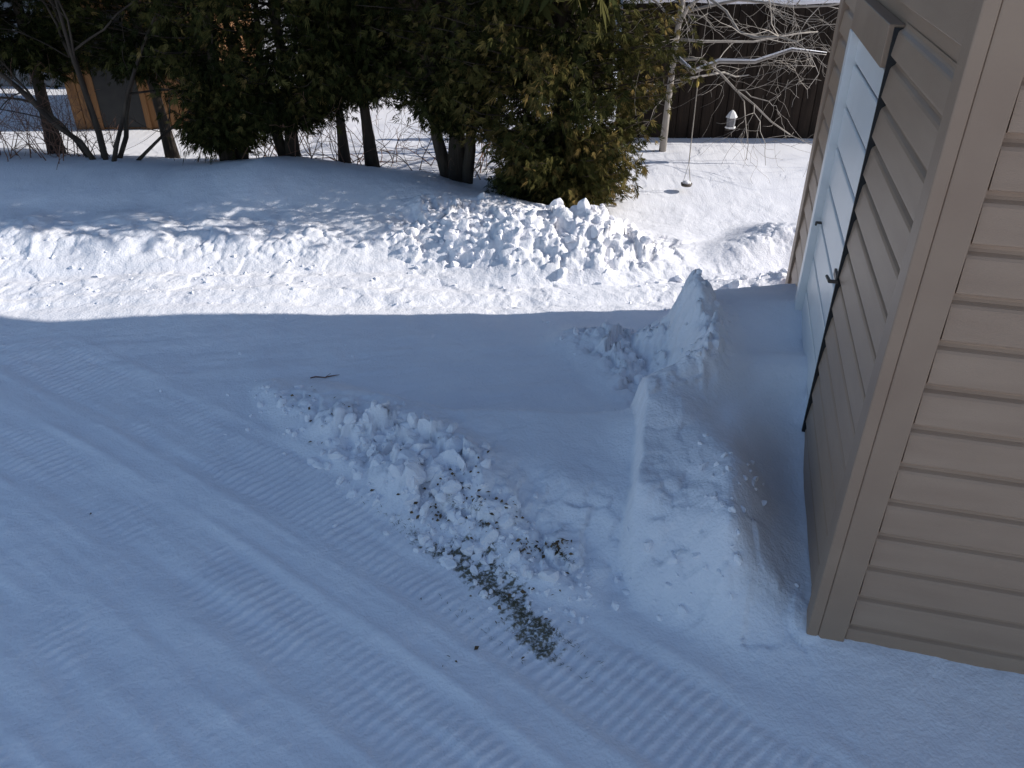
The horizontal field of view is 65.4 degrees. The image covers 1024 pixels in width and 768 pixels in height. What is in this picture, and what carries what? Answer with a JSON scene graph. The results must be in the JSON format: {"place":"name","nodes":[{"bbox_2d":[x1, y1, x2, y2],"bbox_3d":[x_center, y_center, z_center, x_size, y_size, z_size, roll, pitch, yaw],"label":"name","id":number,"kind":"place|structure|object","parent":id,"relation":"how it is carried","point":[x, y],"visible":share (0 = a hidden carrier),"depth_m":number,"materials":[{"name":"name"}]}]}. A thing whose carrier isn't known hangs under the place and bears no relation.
{"place":"outdoors","nodes":[
{"label":"outdoors","id":0,"kind":"place"},
{"bbox_2d":[349,482,601,681],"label":"dead grass","id":1,"kind":"structure","parent":0,"point":[523,609],"depth_m":3.31,"materials":[{"name":"brown plant"}]},
{"bbox_2d":[0,22,1023,767],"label":"snow ground","id":2,"kind":"structure","parent":0,"point":[184,582],"depth_m":3.82,"materials":[{"name":"white snow"}]},
{"bbox_2d":[0,0,113,153],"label":"cedar tree","id":3,"kind":"object","parent":2,"relation":"on","point":[28,55],"visible":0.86,"depth_m":7.51,"materials":[{"name":"green plant"}]},
{"bbox_2d":[0,55,130,169],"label":"bare twiggy shrub","id":4,"kind":"object","parent":2,"relation":"on","point":[29,143],"visible":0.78,"depth_m":7.74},
{"bbox_2d":[26,0,202,157],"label":"cedar tree","id":5,"kind":"object","parent":2,"relation":"on","point":[105,53],"visible":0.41,"depth_m":7.59,"materials":[{"name":"green plant"}]},
{"bbox_2d":[0,0,258,161],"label":"bare lilac shrub","id":6,"kind":"object","parent":2,"relation":"on","point":[70,49],"visible":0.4,"depth_m":7.40,"materials":[{"name":"brown plant"}]},
{"bbox_2d":[1,0,296,86],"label":"walls","id":7,"kind":"structure","parent":2,"relation":"on","point":[252,12],"depth_m":13.79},
{"bbox_2d":[0,0,64,85],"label":"siding","id":8,"kind":"object","parent":7,"relation":"attached to","point":[5,83],"depth_m":11.77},
{"bbox_2d":[46,0,255,129],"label":"wooden shed","id":9,"kind":"structure","parent":2,"relation":"on","point":[110,98],"depth_m":9.53,"materials":[{"name":"brown wood"}]},
{"bbox_2d":[108,0,297,163],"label":"cedar tree","id":10,"kind":"object","parent":2,"relation":"on","point":[209,126],"visible":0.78,"depth_m":7.12,"materials":[{"name":"green plant"}]},
{"bbox_2d":[166,0,359,156],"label":"cedar tree","id":11,"kind":"object","parent":2,"relation":"on","point":[273,116],"visible":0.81,"depth_m":7.09,"materials":[{"name":"green plant"}]},
{"bbox_2d":[234,0,407,163],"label":"cedar tree","id":12,"kind":"object","parent":2,"relation":"on","point":[344,150],"visible":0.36,"depth_m":7.04,"materials":[{"name":"green plant"}]},
{"bbox_2d":[310,375,336,378],"bbox_3d":[-1.137,-0.048,4.845,0.174,0.017,0.024,-10,33,-16],"label":"fallen twig","id":13,"kind":"object","parent":2,"relation":"on","point":[322,377],"visible":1,"depth_m":4.83,"materials":[{"name":"brown wood"}]},
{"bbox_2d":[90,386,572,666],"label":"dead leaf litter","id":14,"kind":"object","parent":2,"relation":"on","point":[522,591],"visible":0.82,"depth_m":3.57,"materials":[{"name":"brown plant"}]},
{"bbox_2d":[172,24,501,179],"bbox_3d":[-1.299,-2.665,7.981,4.349,1.998,2.001,-6,32,-10],"label":"bare twiggy shrub","id":15,"kind":"object","parent":2,"relation":"on","point":[333,158],"visible":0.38,"depth_m":7.88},
{"bbox_2d":[270,0,425,166],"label":"cedar tree","id":16,"kind":"object","parent":2,"relation":"on","point":[345,70],"visible":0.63,"depth_m":7.04,"materials":[{"name":"green plant"}]},
{"bbox_2d":[0,198,798,623],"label":"snow clods","id":17,"kind":"object","parent":2,"relation":"on","point":[410,456],"visible":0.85,"depth_m":3.83,"materials":[{"name":"white snow"}]},
{"bbox_2d":[336,0,539,183],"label":"cedar tree","id":18,"kind":"object","parent":2,"relation":"on","point":[429,92],"visible":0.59,"depth_m":6.95,"materials":[{"name":"green plant"}]},
{"bbox_2d":[346,0,614,90],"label":"dark board fence","id":19,"kind":"object","parent":2,"relation":"on","point":[414,2],"depth_m":11.12,"materials":[{"name":"brown wood"}]},
{"bbox_2d":[420,0,716,211],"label":"cedar tree","id":20,"kind":"object","parent":2,"relation":"on","point":[556,152],"visible":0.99,"depth_m":6.62,"materials":[{"name":"green plant"}]},
{"bbox_2d":[549,0,839,181],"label":"bare apple tree","id":21,"kind":"object","parent":2,"relation":"on","point":[664,130],"visible":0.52,"depth_m":8.07,"materials":[{"name":"grey plant"}]},
{"bbox_2d":[681,5,708,186],"bbox_3d":[1.680,-2.591,7.267,0.109,1.601,0.109,0,32,0],"label":"hanging tray feeder","id":22,"kind":"object","parent":21,"relation":"hanging from","point":[686,183],"visible":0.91,"depth_m":7.43,"materials":[{"name":"grey metal"}]},
{"bbox_2d":[725,64,738,128],"bbox_3d":[2.280,-2.953,8.159,0.124,0.654,0.109,0,32,0],"label":"lantern bird feeder","id":23,"kind":"object","parent":21,"relation":"hanging from","point":[731,115],"visible":1,"depth_m":8.25,"materials":[{"name":"metal"}]},
{"bbox_2d":[615,0,839,138],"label":"dark board fence","id":24,"kind":"object","parent":2,"relation":"on","point":[802,111],"visible":0.2,"depth_m":8.93,"materials":[{"name":"brown wood"}]},
{"bbox_2d":[785,0,1023,673],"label":"garage","id":25,"kind":"structure","parent":2,"relation":"on","point":[905,273],"depth_m":2.67,"materials":[{"name":"beige plastic"}]},
{"bbox_2d":[802,40,884,412],"bbox_3d":[1.584,-0.524,4.051,0.020,2.160,0.983,8,32,12],"label":"door leaf","id":26,"kind":"structure","parent":25,"relation":"in","point":[861,102],"depth_m":3.84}
]}

